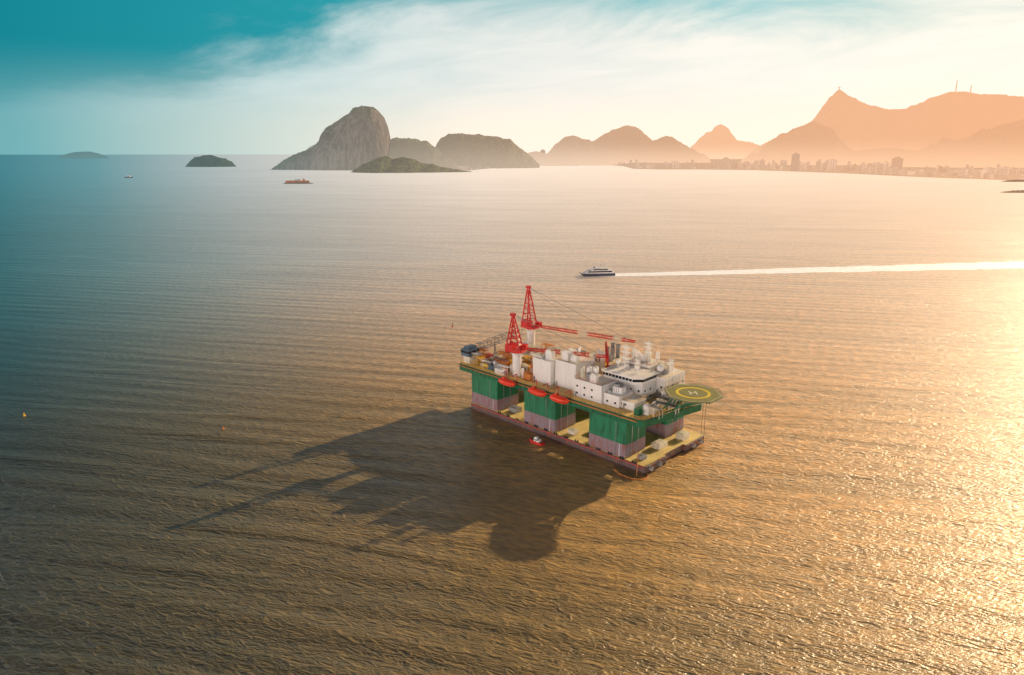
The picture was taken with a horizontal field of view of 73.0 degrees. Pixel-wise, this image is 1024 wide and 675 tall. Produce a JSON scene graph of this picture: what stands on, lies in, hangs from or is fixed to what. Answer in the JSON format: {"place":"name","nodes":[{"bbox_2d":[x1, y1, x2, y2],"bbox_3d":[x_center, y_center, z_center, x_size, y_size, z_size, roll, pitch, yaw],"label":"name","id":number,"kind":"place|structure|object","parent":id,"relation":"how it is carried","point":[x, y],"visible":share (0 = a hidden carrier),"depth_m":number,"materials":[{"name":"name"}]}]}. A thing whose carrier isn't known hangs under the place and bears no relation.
{"place":"outdoors","nodes":[
{"label":"outdoors","id":0,"kind":"place"},
{"bbox_2d":[57,152,109,158],"bbox_3d":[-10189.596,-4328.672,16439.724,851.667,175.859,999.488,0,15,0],"label":"island","id":1,"kind":"structure","parent":0,"point":[83,155],"depth_m":16143.57,"materials":[{"name":"teal stone"}]},
{"bbox_2d":[186,155,236,166],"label":"island","id":2,"kind":"structure","parent":0,"point":[207,161],"depth_m":6383.54,"materials":[{"name":"grey stone"}]},
{"bbox_2d":[283,183,312,183],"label":"rock island","id":3,"kind":"object","parent":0,"point":[297,183],"visible":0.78,"depth_m":2822.63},
{"bbox_2d":[285,179,308,182],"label":"fort","id":4,"kind":"structure","parent":3,"relation":"on","point":[298,181],"depth_m":2832.00,"materials":[{"name":"stone"}]},
{"bbox_2d":[269,106,390,169],"bbox_3d":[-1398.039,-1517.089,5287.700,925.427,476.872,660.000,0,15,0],"label":"rock peak","id":5,"kind":"object","parent":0,"point":[355,138],"visible":0.96,"depth_m":5065.89,"materials":[{"name":"grey stone"}]},
{"bbox_2d":[352,156,470,172],"bbox_3d":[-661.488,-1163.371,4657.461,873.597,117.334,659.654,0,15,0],"label":"hill","id":6,"kind":"structure","parent":0,"point":[385,164],"depth_m":4503.77,"materials":[{"name":"grey stone"}]},
{"bbox_2d":[389,137,457,167],"bbox_3d":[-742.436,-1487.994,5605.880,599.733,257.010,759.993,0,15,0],"label":"hill","id":7,"kind":"structure","parent":0,"point":[426,152],"depth_m":5389.72,"materials":[{"name":"grey stone"}]},
{"bbox_2d":[436,133,539,167],"bbox_3d":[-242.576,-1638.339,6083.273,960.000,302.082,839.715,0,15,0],"label":"hill","id":8,"kind":"structure","parent":0,"point":[465,150],"depth_m":5818.70,"materials":[{"name":"grey stone"}]},
{"bbox_2d":[0,154,1023,674],"bbox_3d":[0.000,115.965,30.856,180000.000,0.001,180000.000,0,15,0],"label":"water","id":9,"kind":"structure","parent":0,"point":[250,432],"depth_m":311.17,"materials":[{"name":"brown liquid"}]},
{"bbox_2d":[529,436,544,445],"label":"work boat","id":10,"kind":"object","parent":9,"relation":"on","point":[536,440],"visible":1,"depth_m":295.41,"materials":[{"name":"red paint"}]},
{"bbox_2d":[459,285,724,479],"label":"oil platform","id":11,"kind":"structure","parent":9,"relation":"in","point":[606,393],"depth_m":294.62,"materials":[{"name":"paint"}]},
{"bbox_2d":[484,362,493,370],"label":"shipping container","id":12,"kind":"object","parent":11,"relation":"on","point":[491,366],"visible":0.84,"depth_m":324.19,"materials":[{"name":"blue metal"}]},
{"bbox_2d":[495,367,506,375],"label":"shipping container","id":13,"kind":"object","parent":11,"relation":"on","point":[499,370],"visible":0.94,"depth_m":317.19,"materials":[{"name":"white metal"}]},
{"bbox_2d":[497,376,515,386],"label":"lifeboat","id":14,"kind":"object","parent":11,"relation":"attached to","point":[503,380],"visible":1,"depth_m":307.17,"materials":[{"name":"red plastic"}]},
{"bbox_2d":[528,386,546,396],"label":"lifeboat","id":15,"kind":"object","parent":11,"relation":"attached to","point":[533,390],"visible":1,"depth_m":294.54,"materials":[{"name":"red plastic"}]},
{"bbox_2d":[550,393,569,403],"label":"lifeboat","id":16,"kind":"object","parent":11,"relation":"hanging from","point":[555,397],"visible":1,"depth_m":286.01,"materials":[{"name":"red plastic"}]},
{"bbox_2d":[634,405,643,415],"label":"shipping container","id":17,"kind":"object","parent":11,"relation":"on","point":[639,411],"visible":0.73,"depth_m":268.57,"materials":[{"name":"green metal"}]},
{"bbox_2d":[579,265,614,276],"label":"passenger ferry","id":18,"kind":"object","parent":9,"relation":"on","point":[598,271],"visible":1,"depth_m":699.18,"materials":[{"name":"white paint"}]},
{"bbox_2d":[615,261,1023,275],"bbox_3d":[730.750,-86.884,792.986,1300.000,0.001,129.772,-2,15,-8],"label":"wake","id":19,"kind":"object","parent":9,"relation":"on","point":[967,266],"visible":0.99,"depth_m":739.69,"materials":[{"name":"white liquid"}]},
{"bbox_2d":[1001,179,1023,181],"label":"breakwater","id":20,"kind":"object","parent":9,"relation":"in","point":[1018,180],"visible":0.94,"depth_m":3022.20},
{"bbox_2d":[1002,190,1023,192],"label":"breakwater","id":21,"kind":"object","parent":9,"relation":"in","point":[1017,191],"visible":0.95,"depth_m":2183.95,"materials":[{"name":"brown stone"}]},
{"bbox_2d":[0,0,1023,154],"label":"sky","id":22,"kind":"structure","parent":0,"point":[103,77],"materials":[{"name":"blue"}]},
{"bbox_2d":[527,151,571,165],"bbox_3d":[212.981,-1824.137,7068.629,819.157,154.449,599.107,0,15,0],"label":"hill","id":23,"kind":"structure","parent":0,"point":[543,159],"depth_m":6894.50,"materials":[{"name":"brown stone"}]},
{"bbox_2d":[548,135,611,165],"bbox_3d":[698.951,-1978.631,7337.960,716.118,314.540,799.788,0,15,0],"label":"hill","id":24,"kind":"structure","parent":0,"point":[575,150],"depth_m":7097.55,"materials":[{"name":"brown stone"}]},
{"bbox_2d":[592,125,652,164],"bbox_3d":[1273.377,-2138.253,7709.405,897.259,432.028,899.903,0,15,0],"label":"hill","id":25,"kind":"structure","parent":0,"point":[626,144],"depth_m":7427.62,"materials":[{"name":"brown stone"}]},
{"bbox_2d":[644,136,710,162],"bbox_3d":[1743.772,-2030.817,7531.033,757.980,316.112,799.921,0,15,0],"label":"hill","id":26,"kind":"structure","parent":0,"point":[669,149],"depth_m":7297.15,"materials":[{"name":"brown stone"}]},
{"bbox_2d":[690,124,759,158],"bbox_3d":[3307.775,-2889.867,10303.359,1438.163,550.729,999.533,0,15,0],"label":"hill","id":27,"kind":"structure","parent":0,"point":[720,141],"depth_m":10031.39,"materials":[{"name":"brown stone"}]},
{"bbox_2d":[442,159,1023,179],"bbox_3d":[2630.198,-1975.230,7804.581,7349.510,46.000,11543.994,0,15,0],"label":"coastal land","id":28,"kind":"structure","parent":0,"point":[839,169],"depth_m":4856.42,"materials":[{"name":"brown"}]},
{"bbox_2d":[673,161,678,168],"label":"apartment building","id":29,"kind":"structure","parent":28,"relation":"on","point":[675,164],"depth_m":5486.08,"materials":[{"name":"paint"}]},
{"bbox_2d":[722,157,728,168],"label":"tower block","id":30,"kind":"structure","parent":28,"relation":"on","point":[725,162],"depth_m":5410.21,"materials":[{"name":"concrete"}]},
{"bbox_2d":[744,161,749,167],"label":"apartment building","id":31,"kind":"structure","parent":28,"relation":"on","point":[746,164],"depth_m":5594.66,"materials":[{"name":"paint"}]},
{"bbox_2d":[759,159,764,168],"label":"tower block","id":32,"kind":"structure","parent":28,"relation":"on","point":[762,164],"depth_m":5206.83,"materials":[{"name":"concrete"}]},
{"bbox_2d":[790,153,799,170],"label":"tower block","id":33,"kind":"structure","parent":28,"relation":"on","point":[795,161],"depth_m":4815.00,"materials":[{"name":"beige concrete"}]},
{"bbox_2d":[802,162,805,170],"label":"apartment building","id":34,"kind":"structure","parent":28,"relation":"on","point":[804,166],"depth_m":4806.51,"materials":[{"name":"paint"}]},
{"bbox_2d":[829,158,836,170],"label":"tower block","id":35,"kind":"structure","parent":28,"relation":"on","point":[833,163],"depth_m":4605.03,"materials":[{"name":"paint"}]},
{"bbox_2d":[861,163,866,172],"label":"apartment building","id":36,"kind":"structure","parent":28,"relation":"on","point":[864,165],"depth_m":4230.81,"materials":[{"name":"paint"}]},
{"bbox_2d":[872,163,876,173],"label":"apartment building","id":37,"kind":"structure","parent":28,"relation":"on","point":[874,168],"depth_m":4041.37,"materials":[{"name":"concrete"}]},
{"bbox_2d":[878,163,883,168],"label":"apartment building","id":38,"kind":"structure","parent":28,"relation":"on","point":[880,165],"depth_m":4883.27,"materials":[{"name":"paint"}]},
{"bbox_2d":[883,167,886,174],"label":"apartment building","id":39,"kind":"structure","parent":28,"relation":"on","point":[884,170],"depth_m":3950.40,"materials":[{"name":"concrete"}]},
{"bbox_2d":[887,168,892,173],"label":"apartment building","id":40,"kind":"structure","parent":28,"relation":"on","point":[889,170],"depth_m":3980.63,"materials":[{"name":"paint"}]},
{"bbox_2d":[893,166,897,174],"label":"apartment building","id":41,"kind":"structure","parent":28,"relation":"on","point":[895,170],"depth_m":3898.76,"materials":[{"name":"concrete"}]},
{"bbox_2d":[891,157,903,172],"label":"tower block","id":42,"kind":"structure","parent":28,"relation":"on","point":[897,162],"depth_m":4044.69,"materials":[{"name":"brick"}]},
{"bbox_2d":[897,169,904,174],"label":"apartment building","id":43,"kind":"structure","parent":28,"relation":"on","point":[900,171],"depth_m":3894.89,"materials":[{"name":"paint"}]},
{"bbox_2d":[907,171,916,174],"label":"apartment building","id":44,"kind":"structure","parent":28,"relation":"on","point":[911,172],"depth_m":3865.33,"materials":[{"name":"paint"}]},
{"bbox_2d":[958,168,968,176],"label":"apartment building","id":45,"kind":"structure","parent":28,"relation":"on","point":[963,172],"depth_m":3546.59,"materials":[{"name":"paint"}]},
{"bbox_2d":[980,169,992,177],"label":"apartment building","id":46,"kind":"structure","parent":28,"relation":"on","point":[988,171],"depth_m":3373.21,"materials":[{"name":"paint"}]},
{"bbox_2d":[992,168,998,174],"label":"apartment building","id":47,"kind":"structure","parent":28,"relation":"on","point":[995,171],"depth_m":3731.90,"materials":[{"name":"paint"}]},
{"bbox_2d":[997,170,1002,178],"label":"apartment building","id":48,"kind":"structure","parent":28,"relation":"on","point":[1000,173],"depth_m":3269.16,"materials":[{"name":"concrete"}]},
{"bbox_2d":[999,167,1009,174],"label":"apartment building","id":49,"kind":"structure","parent":28,"relation":"on","point":[1006,170],"depth_m":3634.39,"materials":[{"name":"paint"}]},
{"bbox_2d":[741,121,852,164],"bbox_3d":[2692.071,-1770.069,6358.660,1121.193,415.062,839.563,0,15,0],"label":"hill","id":50,"kind":"structure","parent":0,"point":[809,141],"depth_m":6141.20,"materials":[{"name":"brown stone"}]},
{"bbox_2d":[802,148,917,164],"bbox_3d":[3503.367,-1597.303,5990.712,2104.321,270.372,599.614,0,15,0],"label":"hill","id":51,"kind":"structure","parent":0,"point":[867,156],"depth_m":5867.78,"materials":[{"name":"brown"}]},
{"bbox_2d":[740,90,1023,161],"bbox_3d":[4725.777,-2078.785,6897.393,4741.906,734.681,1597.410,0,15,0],"label":"mountain","id":52,"kind":"structure","parent":0,"point":[855,124],"depth_m":6530.28,"materials":[{"name":"brown stone"}]},
{"bbox_2d":[889,119,1023,167],"bbox_3d":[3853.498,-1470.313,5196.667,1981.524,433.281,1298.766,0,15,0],"label":"hill","id":53,"kind":"structure","parent":0,"point":[1002,145],"depth_m":4978.10,"materials":[{"name":"brown stone"}]}
]}

